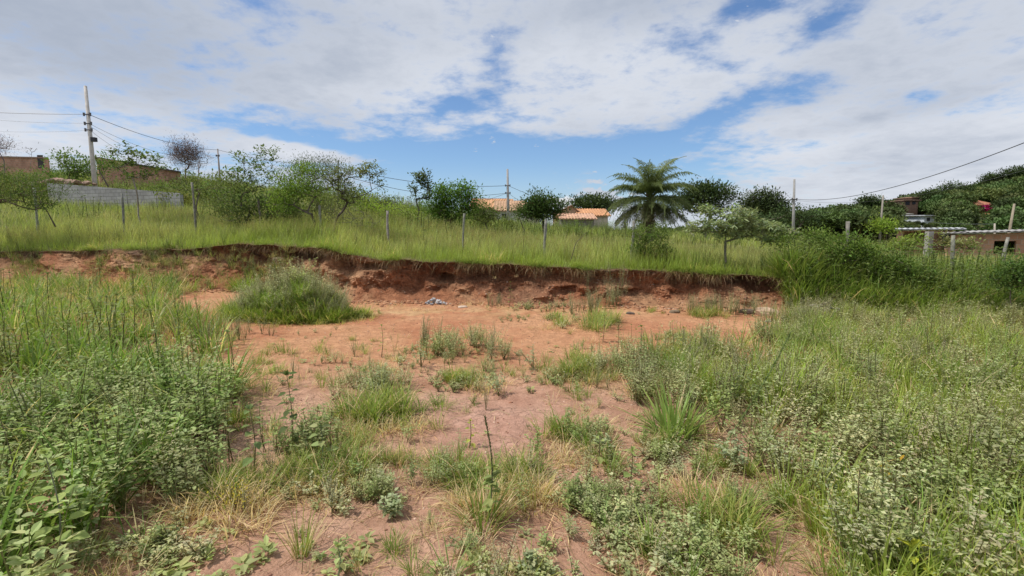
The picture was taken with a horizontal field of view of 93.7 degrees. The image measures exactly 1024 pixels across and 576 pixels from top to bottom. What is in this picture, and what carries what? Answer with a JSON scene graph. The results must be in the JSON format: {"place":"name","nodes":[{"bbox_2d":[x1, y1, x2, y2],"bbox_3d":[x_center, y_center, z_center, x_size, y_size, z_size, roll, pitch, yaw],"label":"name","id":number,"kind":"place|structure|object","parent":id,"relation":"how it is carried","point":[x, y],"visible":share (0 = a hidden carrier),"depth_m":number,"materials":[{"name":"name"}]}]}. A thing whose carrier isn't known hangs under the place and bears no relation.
{"place":"outdoors","nodes":[
{"label":"outdoors","id":0,"kind":"place"},
{"bbox_2d":[0,244,789,309],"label":"earth bank","id":1,"kind":"structure","parent":0,"point":[419,281],"depth_m":11.88,"materials":[{"name":"soil"}]},
{"bbox_2d":[0,231,295,289],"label":"bank growth","id":2,"kind":"object","parent":1,"relation":"on","point":[101,260],"visible":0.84,"depth_m":13.79,"materials":[{"name":"green plant"}]},
{"bbox_2d":[0,237,789,290],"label":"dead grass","id":3,"kind":"structure","parent":1,"relation":"on","point":[534,266],"depth_m":11.58,"materials":[{"name":"plant"}]},
{"bbox_2d":[805,228,894,272],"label":"leggy bush","id":4,"kind":"object","parent":1,"relation":"on","point":[857,248],"visible":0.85,"depth_m":10.08,"materials":[{"name":"green plant"}]},
{"bbox_2d":[852,247,954,290],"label":"leggy bush","id":5,"kind":"object","parent":1,"relation":"on","point":[888,264],"visible":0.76,"depth_m":9.80,"materials":[{"name":"green plant"}]},
{"bbox_2d":[0,284,1023,575],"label":"ground","id":6,"kind":"structure","parent":0,"point":[512,422],"depth_m":3.96,"materials":[{"name":"soil"}]},
{"bbox_2d":[0,476,30,555],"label":"leafy weed","id":7,"kind":"object","parent":6,"relation":"on","point":[2,477],"visible":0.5,"depth_m":2.35,"materials":[{"name":"green plant"}]},
{"bbox_2d":[0,405,52,510],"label":"leafy weed","id":8,"kind":"object","parent":6,"relation":"on","point":[7,451],"visible":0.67,"depth_m":2.57,"materials":[{"name":"green plant"}]},
{"bbox_2d":[0,282,72,332],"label":"grass tuft","id":9,"kind":"object","parent":6,"relation":"on","point":[13,316],"visible":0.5,"depth_m":7.23,"materials":[{"name":"plant"}]},
{"bbox_2d":[27,447,90,567],"bbox_3d":[-2.142,1.036,2.270,0.269,0.640,0.193,-1,6,-11],"label":"leafy weed","id":10,"kind":"object","parent":6,"relation":"on","point":[81,535],"visible":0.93,"depth_m":2.26,"materials":[{"name":"green plant"}]},
{"bbox_2d":[80,407,116,493],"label":"leafy weed","id":11,"kind":"object","parent":6,"relation":"on","point":[91,409],"visible":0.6,"depth_m":2.90,"materials":[{"name":"green plant"}]},
{"bbox_2d":[28,322,171,380],"bbox_3d":[-4.264,0.853,5.176,1.575,0.935,1.442,0,6,0],"label":"grass tuft","id":12,"kind":"object","parent":6,"relation":"on","point":[74,367],"visible":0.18,"depth_m":5.19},
{"bbox_2d":[0,263,248,575],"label":"weeds","id":13,"kind":"object","parent":6,"relation":"on","point":[121,417],"visible":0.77,"depth_m":3.47,"materials":[{"name":"green plant"}]},
{"bbox_2d":[0,260,298,574],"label":"grass","id":14,"kind":"structure","parent":6,"relation":"on","point":[32,359],"depth_m":5.27,"materials":[{"name":"plant"}]},
{"bbox_2d":[194,544,215,566],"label":"seedling","id":15,"kind":"object","parent":6,"relation":"on","point":[208,555],"visible":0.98,"depth_m":2.37,"materials":[{"name":"green plant"}]},
{"bbox_2d":[207,475,260,514],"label":"yellow weed","id":16,"kind":"object","parent":6,"relation":"on","point":[232,495],"visible":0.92,"depth_m":2.77,"materials":[{"name":"green plant"}]},
{"bbox_2d":[217,271,266,292],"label":"grass tuft","id":17,"kind":"object","parent":6,"relation":"on","point":[235,284],"visible":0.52,"depth_m":12.36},
{"bbox_2d":[240,403,272,467],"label":"leafy weed","id":18,"kind":"object","parent":6,"relation":"on","point":[248,460],"visible":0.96,"depth_m":3.13,"materials":[{"name":"green plant"}]},
{"bbox_2d":[251,535,277,559],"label":"seedling","id":19,"kind":"object","parent":6,"relation":"on","point":[272,548],"visible":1,"depth_m":2.42,"materials":[{"name":"green plant"}]},
{"bbox_2d":[275,370,309,454],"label":"leafy weed","id":20,"kind":"object","parent":6,"relation":"on","point":[285,414],"visible":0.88,"depth_m":3.47,"materials":[{"name":"green plant"}]},
{"bbox_2d":[203,256,383,327],"bbox_3d":[-4.261,0.069,9.310,3.612,1.374,2.576,0,6,0],"label":"weed mound","id":21,"kind":"object","parent":6,"relation":"on","point":[292,291],"visible":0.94,"depth_m":8.89,"materials":[{"name":"green plant"}]},
{"bbox_2d":[265,495,337,561],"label":"grass tuft","id":22,"kind":"object","parent":6,"relation":"on","point":[297,550],"visible":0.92,"depth_m":2.44,"materials":[{"name":"plant"}]},
{"bbox_2d":[304,415,338,472],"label":"leafy weed","id":23,"kind":"object","parent":6,"relation":"on","point":[320,443],"visible":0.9,"depth_m":3.26,"materials":[{"name":"green plant"}]},
{"bbox_2d":[328,541,354,575],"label":"leafy weed","id":24,"kind":"object","parent":6,"relation":"on","point":[341,548],"visible":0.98,"depth_m":2.22,"materials":[{"name":"green plant"}]},
{"bbox_2d":[377,487,404,518],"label":"pale weed","id":25,"kind":"object","parent":6,"relation":"on","point":[393,506],"visible":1,"depth_m":2.74,"materials":[{"name":"green plant"}]},
{"bbox_2d":[411,339,426,366],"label":"pale weed","id":26,"kind":"object","parent":6,"relation":"on","point":[421,354],"visible":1,"depth_m":5.76,"materials":[{"name":"green plant"}]},
{"bbox_2d":[8,258,855,575],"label":"weeds","id":27,"kind":"object","parent":6,"relation":"on","point":[378,488],"visible":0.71,"depth_m":2.94,"materials":[{"name":"green plant"}]},
{"bbox_2d":[419,387,464,413],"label":"grass tuft","id":28,"kind":"object","parent":6,"relation":"on","point":[441,403],"visible":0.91,"depth_m":4.50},
{"bbox_2d":[2,268,918,575],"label":"grass","id":29,"kind":"structure","parent":6,"relation":"on","point":[734,514],"depth_m":3.29,"materials":[{"name":"plant"}]},
{"bbox_2d":[428,459,535,562],"bbox_3d":[-0.186,1.182,2.617,0.655,0.319,0.660,-4,8,-34],"label":"grass tuft","id":30,"kind":"object","parent":6,"relation":"on","point":[481,516],"visible":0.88,"depth_m":2.70,"materials":[{"name":"plant"}]},
{"bbox_2d":[479,415,501,520],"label":"spiked weed","id":31,"kind":"object","parent":6,"relation":"on","point":[490,481],"visible":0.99,"depth_m":2.67,"materials":[{"name":"green plant"}]},
{"bbox_2d":[483,373,505,395],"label":"pale weed","id":32,"kind":"object","parent":6,"relation":"on","point":[496,384],"visible":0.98,"depth_m":4.83,"materials":[{"name":"green plant"}]},
{"bbox_2d":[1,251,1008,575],"bbox_3d":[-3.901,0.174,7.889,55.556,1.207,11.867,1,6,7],"label":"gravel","id":33,"kind":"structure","parent":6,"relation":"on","point":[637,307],"depth_m":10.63,"materials":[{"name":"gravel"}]},
{"bbox_2d":[0,260,1021,575],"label":"dead grass","id":34,"kind":"structure","parent":6,"relation":"on","point":[198,510],"depth_m":2.93,"materials":[{"name":"plant"}]},
{"bbox_2d":[517,547,540,575],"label":"pale weed","id":35,"kind":"object","parent":6,"relation":"on","point":[529,555],"visible":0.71,"depth_m":2.27,"materials":[{"name":"green plant"}]},
{"bbox_2d":[487,459,576,526],"bbox_3d":[0.094,1.240,2.870,0.651,0.357,0.654,1,6,11],"label":"grass tuft","id":36,"kind":"object","parent":6,"relation":"on","point":[529,495],"visible":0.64,"depth_m":2.90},
{"bbox_2d":[566,305,627,331],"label":"grass tuft","id":37,"kind":"object","parent":6,"relation":"on","point":[597,326],"visible":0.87,"depth_m":8.06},
{"bbox_2d":[587,432,608,467],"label":"leafy weed","id":38,"kind":"object","parent":6,"relation":"on","point":[599,459],"visible":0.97,"depth_m":3.35,"materials":[{"name":"green plant"}]},
{"bbox_2d":[592,433,613,453],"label":"pale weed","id":39,"kind":"object","parent":6,"relation":"on","point":[604,441],"visible":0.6,"depth_m":3.56,"materials":[{"name":"green plant"}]},
{"bbox_2d":[624,446,644,485],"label":"leafy weed","id":40,"kind":"object","parent":6,"relation":"on","point":[632,450],"visible":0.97,"depth_m":3.05,"materials":[{"name":"green plant"}]},
{"bbox_2d":[606,502,708,559],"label":"grass tuft","id":41,"kind":"object","parent":6,"relation":"on","point":[648,540],"visible":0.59,"depth_m":2.44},
{"bbox_2d":[610,372,734,453],"bbox_3d":[1.301,1.188,3.865,1.026,0.948,1.060,0,6,0],"label":"grass tuft","id":42,"kind":"object","parent":6,"relation":"on","point":[660,417],"visible":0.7,"depth_m":3.87,"materials":[{"name":"plant"}]},
{"bbox_2d":[714,430,749,471],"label":"pale weed","id":43,"kind":"object","parent":6,"relation":"on","point":[735,457],"visible":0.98,"depth_m":3.27,"materials":[{"name":"green plant"}]},
{"bbox_2d":[718,331,792,451],"bbox_3d":[1.806,0.771,3.559,0.615,0.903,0.056,-2,7,-15],"label":"leaning stalk","id":44,"kind":"object","parent":6,"relation":"on","point":[762,384],"visible":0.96,"depth_m":3.57,"materials":[{"name":"green plant"}]},
{"bbox_2d":[754,307,780,315],"bbox_3d":[5.138,0.498,9.642,0.549,0.234,0.319,3,7,17],"label":"rock","id":45,"kind":"object","parent":6,"relation":"on","point":[758,309],"visible":0.37,"depth_m":9.56,"materials":[{"name":"stone"}]},
{"bbox_2d":[732,343,843,409],"bbox_3d":[2.518,0.827,4.444,1.084,0.621,1.010,0,6,0],"label":"grass tuft","id":46,"kind":"object","parent":6,"relation":"on","point":[771,375],"visible":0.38,"depth_m":4.44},
{"bbox_2d":[611,290,1023,575],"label":"grass","id":47,"kind":"structure","parent":6,"relation":"on","point":[907,383],"depth_m":4.08,"materials":[{"name":"plant"}]},
{"bbox_2d":[619,282,1023,575],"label":"weeds","id":48,"kind":"object","parent":6,"relation":"on","point":[853,431],"visible":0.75,"depth_m":3.38,"materials":[{"name":"green plant"}]},
{"bbox_2d":[811,454,849,493],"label":"pale weed","id":49,"kind":"object","parent":6,"relation":"on","point":[829,468],"visible":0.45,"depth_m":2.94,"materials":[{"name":"green plant"}]},
{"bbox_2d":[880,443,908,496],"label":"yellowing weed","id":50,"kind":"object","parent":6,"relation":"on","point":[897,447],"visible":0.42,"depth_m":2.89,"materials":[{"name":"green plant"}]},
{"bbox_2d":[890,537,935,575],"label":"leafy weed","id":51,"kind":"object","parent":6,"relation":"on","point":[914,542],"visible":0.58,"depth_m":2.11,"materials":[{"name":"green plant"}]},
{"bbox_2d":[969,248,1023,319],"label":"leggy bush","id":52,"kind":"object","parent":6,"relation":"on","point":[1016,270],"visible":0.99,"depth_m":8.64,"materials":[{"name":"green plant"}]},
{"bbox_2d":[0,163,1023,316],"bbox_3d":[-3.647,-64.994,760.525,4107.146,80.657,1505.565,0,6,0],"label":"field","id":53,"kind":"structure","parent":0,"point":[434,261],"depth_m":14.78,"materials":[{"name":"plant"}]},
{"bbox_2d":[0,130,22,170],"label":"dead tree","id":54,"kind":"object","parent":53,"relation":"on","point":[4,143],"visible":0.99,"depth_m":42.96,"materials":[{"name":"grey plant"}]},
{"bbox_2d":[0,171,45,200],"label":"field shrub","id":55,"kind":"object","parent":53,"relation":"on","point":[17,186],"visible":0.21,"depth_m":29.44,"materials":[{"name":"green plant"}]},
{"bbox_2d":[0,155,50,178],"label":"brick house","id":56,"kind":"structure","parent":53,"relation":"on","point":[20,163],"depth_m":44.99,"materials":[{"name":"brick"}]},
{"bbox_2d":[0,156,81,213],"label":"spreading tree","id":57,"kind":"object","parent":53,"relation":"on","point":[23,194],"visible":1,"depth_m":15.32,"materials":[{"name":"green plant"}]},
{"bbox_2d":[22,178,97,185],"bbox_3d":[-28.291,-6.587,29.987,4.363,0.599,1.394,0,6,0],"label":"spoil heap","id":58,"kind":"object","parent":53,"relation":"on","point":[83,183],"visible":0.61,"depth_m":29.75,"materials":[{"name":"soil"}]},
{"bbox_2d":[33,146,132,181],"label":"leafy shrub","id":59,"kind":"object","parent":53,"relation":"on","point":[69,172],"visible":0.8,"depth_m":32.93,"materials":[{"name":"green plant"}]},
{"bbox_2d":[83,85,97,186],"bbox_3d":[-26.408,-8.866,30.198,0.638,7.408,0.304,0,6,0],"label":"utility pole","id":60,"kind":"object","parent":53,"relation":"on","point":[91,138],"visible":0.94,"depth_m":30.05,"materials":[{"name":"concrete"}]},
{"bbox_2d":[47,183,183,209],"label":"block wall","id":61,"kind":"structure","parent":53,"relation":"on","point":[105,194],"depth_m":27.85,"materials":[{"name":"concrete"}]},
{"bbox_2d":[95,157,180,188],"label":"brick house","id":62,"kind":"structure","parent":53,"relation":"on","point":[174,173],"depth_m":45.60,"materials":[{"name":"brick"}]},
{"bbox_2d":[100,140,176,225],"bbox_3d":[-14.361,-3.968,18.757,2.581,3.597,1.276,0,6,0],"label":"sparse sapling","id":63,"kind":"object","parent":53,"relation":"on","point":[131,175],"visible":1,"depth_m":18.56,"materials":[{"name":"green plant"}]},
{"bbox_2d":[156,186,197,205],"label":"field shrub","id":64,"kind":"object","parent":53,"relation":"on","point":[187,197],"visible":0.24,"depth_m":27.52,"materials":[{"name":"green plant"}]},
{"bbox_2d":[160,134,211,182],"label":"dead tree","id":65,"kind":"object","parent":53,"relation":"on","point":[179,150],"visible":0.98,"depth_m":44.65,"materials":[{"name":"grey plant"}]},
{"bbox_2d":[191,182,197,237],"bbox_3d":[-10.722,-2.559,16.215,0.094,1.983,0.104,0,6,0],"label":"fence post","id":66,"kind":"object","parent":53,"relation":"on","point":[194,206],"visible":0.75,"depth_m":16.16,"materials":[{"name":"grey wood"}]},
{"bbox_2d":[148,167,252,216],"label":"leafy shrub","id":67,"kind":"object","parent":53,"relation":"on","point":[188,186],"visible":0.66,"depth_m":19.57,"materials":[{"name":"green plant"}]},
{"bbox_2d":[200,143,305,228],"bbox_3d":[-8.538,-3.227,15.923,3.481,3.053,1.918,0,6,0],"label":"tall open tree","id":68,"kind":"object","parent":53,"relation":"on","point":[244,194],"visible":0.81,"depth_m":15.77,"materials":[{"name":"green plant"}]},
{"bbox_2d":[201,185,311,223],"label":"leafy shrub","id":69,"kind":"object","parent":53,"relation":"on","point":[220,211],"visible":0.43,"depth_m":17.06,"materials":[{"name":"green plant"}]},
{"bbox_2d":[253,159,333,225],"bbox_3d":[-6.701,-2.884,15.193,2.740,2.554,1.948,0,6,0],"label":"bright tree","id":70,"kind":"object","parent":53,"relation":"on","point":[293,187],"visible":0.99,"depth_m":15.07,"materials":[{"name":"green plant"}]},
{"bbox_2d":[270,149,360,204],"bbox_3d":[-9.580,-4.989,23.433,4.661,3.502,3.485,0,6,0],"label":"feathery tree","id":71,"kind":"object","parent":53,"relation":"on","point":[323,164],"visible":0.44,"depth_m":23.31,"materials":[{"name":"green plant"}]},
{"bbox_2d":[280,183,373,221],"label":"leafy shrub","id":72,"kind":"object","parent":53,"relation":"on","point":[314,206],"visible":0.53,"depth_m":17.70,"materials":[{"name":"green plant"}]},
{"bbox_2d":[314,201,384,230],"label":"twiggy shrub","id":73,"kind":"object","parent":53,"relation":"on","point":[336,213],"visible":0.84,"depth_m":15.40,"materials":[{"name":"green plant"}]},
{"bbox_2d":[320,159,387,233],"bbox_3d":[-4.819,-2.696,14.807,2.355,2.453,1.113,0,6,0],"label":"crooked tree","id":74,"kind":"object","parent":53,"relation":"on","point":[363,171],"visible":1,"depth_m":14.68,"materials":[{"name":"green plant"}]},
{"bbox_2d":[332,181,410,213],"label":"leafy shrub","id":75,"kind":"object","parent":53,"relation":"on","point":[388,201],"visible":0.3,"depth_m":23.46,"materials":[{"name":"green plant"}]},
{"bbox_2d":[344,188,433,222],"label":"round shrub","id":76,"kind":"object","parent":53,"relation":"on","point":[369,207],"visible":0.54,"depth_m":20.62,"materials":[{"name":"green plant"}]},
{"bbox_2d":[407,167,438,219],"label":"thin tree","id":77,"kind":"object","parent":53,"relation":"on","point":[422,177],"visible":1,"depth_m":20.58,"materials":[{"name":"green plant"}]},
{"bbox_2d":[415,178,489,228],"bbox_3d":[-2.666,-3.727,21.781,3.233,2.701,2.547,-2,7,-19],"label":"dense tree","id":78,"kind":"object","parent":53,"relation":"on","point":[461,195],"visible":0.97,"depth_m":21.49,"materials":[{"name":"green plant"}]},
{"bbox_2d":[465,200,508,227],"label":"round shrub","id":79,"kind":"object","parent":53,"relation":"on","point":[485,209],"visible":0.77,"depth_m":24.61,"materials":[{"name":"green plant"}]},
{"bbox_2d":[494,200,524,221],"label":"tiled house","id":80,"kind":"structure","parent":53,"relation":"on","point":[497,203],"depth_m":62.34,"materials":[{"name":"paint"}]},
{"bbox_2d":[508,184,576,234],"bbox_3d":[1.657,-3.983,25.759,3.703,3.206,2.726,0,6,0],"label":"round tree","id":81,"kind":"object","parent":53,"relation":"on","point":[537,207],"visible":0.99,"depth_m":25.35,"materials":[{"name":"green plant"}]},
{"bbox_2d":[556,213,597,229],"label":"tiled house","id":82,"kind":"structure","parent":53,"relation":"on","point":[591,217],"depth_m":57.73,"materials":[{"name":"tile"}]},
{"bbox_2d":[576,208,610,228],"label":"tiled house","id":83,"kind":"structure","parent":53,"relation":"on","point":[599,213],"depth_m":64.12,"materials":[{"name":"tile"}]},
{"bbox_2d":[562,190,628,216],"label":"broad tree","id":84,"kind":"object","parent":53,"relation":"on","point":[595,200],"visible":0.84,"depth_m":85.36,"materials":[{"name":"green plant"}]},
{"bbox_2d":[624,219,679,263],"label":"dense bush","id":85,"kind":"object","parent":53,"relation":"on","point":[641,236],"visible":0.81,"depth_m":11.84,"materials":[{"name":"green plant"}]},
{"bbox_2d":[602,156,702,239],"bbox_3d":[7.738,-4.772,26.772,5.119,5.112,5.252,-5,8,-37],"label":"palm tree","id":86,"kind":"object","parent":53,"relation":"on","point":[651,186],"visible":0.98,"depth_m":25.94,"materials":[{"name":"green plant"}]},
{"bbox_2d":[667,175,753,238],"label":"layered tree","id":87,"kind":"object","parent":53,"relation":"on","point":[707,189],"visible":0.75,"depth_m":43.62,"materials":[{"name":"green plant"}]},
{"bbox_2d":[680,203,805,272],"bbox_3d":[5.405,-1.164,11.335,2.892,1.704,1.556,0,6,0],"label":"umbrella shrub","id":88,"kind":"object","parent":53,"relation":"on","point":[730,221],"visible":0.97,"depth_m":11.06,"materials":[{"name":"green plant"}]},
{"bbox_2d":[733,184,799,234],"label":"domed tree","id":89,"kind":"object","parent":53,"relation":"on","point":[765,200],"visible":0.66,"depth_m":50.48,"materials":[{"name":"green plant"}]},
{"bbox_2d":[729,201,833,238],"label":"round shrub","id":90,"kind":"object","parent":53,"relation":"on","point":[780,217],"visible":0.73,"depth_m":47.06,"materials":[{"name":"green plant"}]},
{"bbox_2d":[791,179,797,234],"bbox_3d":[23.196,-6.027,39.575,0.544,5.784,0.278,0,6,0],"label":"utility pole","id":91,"kind":"object","parent":53,"relation":"on","point":[793,199],"visible":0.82,"depth_m":39.43,"materials":[{"name":"concrete"}]},
{"bbox_2d":[798,143,1022,199],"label":"power cable","id":92,"kind":"object","parent":91,"relation":"attached to","point":[929,176],"visible":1,"depth_m":21.18,"materials":[{"name":"metal"}]},
{"bbox_2d":[759,221,837,254],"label":"leggy bush","id":93,"kind":"object","parent":53,"relation":"on","point":[810,233],"visible":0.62,"depth_m":10.77,"materials":[{"name":"green plant"}]},
{"bbox_2d":[614,174,1023,241],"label":"woodland","id":94,"kind":"object","parent":53,"relation":"on","point":[954,208],"visible":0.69,"depth_m":75.66,"materials":[{"name":"plant"}]},
{"bbox_2d":[849,191,888,207],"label":"hillside tree","id":95,"kind":"object","parent":53,"relation":"on","point":[872,200],"visible":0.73,"depth_m":97.61,"materials":[{"name":"green plant"}]},
{"bbox_2d":[864,212,905,244],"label":"round shrub","id":96,"kind":"object","parent":53,"relation":"on","point":[883,226],"visible":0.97,"depth_m":18.78,"materials":[{"name":"green plant"}]},
{"bbox_2d":[879,230,942,256],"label":"leafy shrub","id":97,"kind":"object","parent":53,"relation":"on","point":[907,238],"visible":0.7,"depth_m":13.86,"materials":[{"name":"green plant"}]},
{"bbox_2d":[904,215,936,227],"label":"hill house","id":98,"kind":"structure","parent":53,"relation":"on","point":[927,219],"depth_m":91.29,"materials":[{"name":"paint"}]},
{"bbox_2d":[923,231,933,256],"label":"concrete pillar","id":99,"kind":"structure","parent":53,"relation":"on","point":[930,233],"depth_m":21.42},
{"bbox_2d":[894,227,965,258],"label":"brick shed","id":100,"kind":"structure","parent":53,"relation":"on","point":[936,235],"depth_m":22.68,"materials":[{"name":"brick"}]},
{"bbox_2d":[912,186,949,201],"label":"hillside tree","id":101,"kind":"object","parent":53,"relation":"on","point":[925,196],"visible":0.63,"depth_m":117.80,"materials":[{"name":"green plant"}]},
{"bbox_2d":[932,180,978,191],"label":"hillside tree","id":102,"kind":"object","parent":53,"relation":"on","point":[944,187],"visible":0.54,"depth_m":123.33,"materials":[{"name":"green plant"}]},
{"bbox_2d":[931,228,990,256],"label":"leafy shrub","id":103,"kind":"object","parent":53,"relation":"on","point":[962,240],"visible":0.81,"depth_m":14.89,"materials":[{"name":"green plant"}]},
{"bbox_2d":[942,229,1023,262],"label":"brick shed","id":104,"kind":"structure","parent":53,"relation":"on","point":[1016,238],"depth_m":20.33,"materials":[{"name":"brick"}]},
{"bbox_2d":[993,241,1014,253],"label":"climbing vine","id":105,"kind":"object","parent":104,"relation":"in","point":[1000,243],"visible":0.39,"depth_m":20.36,"materials":[{"name":"green plant"}]},
{"bbox_2d":[975,170,1011,182],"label":"hillside tree","id":106,"kind":"object","parent":53,"relation":"on","point":[992,175],"visible":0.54,"depth_m":128.88,"materials":[{"name":"green plant"}]},
{"bbox_2d":[996,164,1023,177],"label":"hillside tree","id":107,"kind":"object","parent":53,"relation":"on","point":[1013,171],"visible":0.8,"depth_m":125.11,"materials":[{"name":"green plant"}]},
{"bbox_2d":[0,0,1023,230],"label":"sky","id":108,"kind":"structure","parent":0,"point":[839,99],"materials":[{"name":"blue"}]},
{"bbox_2d":[885,200,921,216],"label":"hill house","id":109,"kind":"structure","parent":0,"point":[911,206],"depth_m":116.55,"materials":[{"name":"brick"}]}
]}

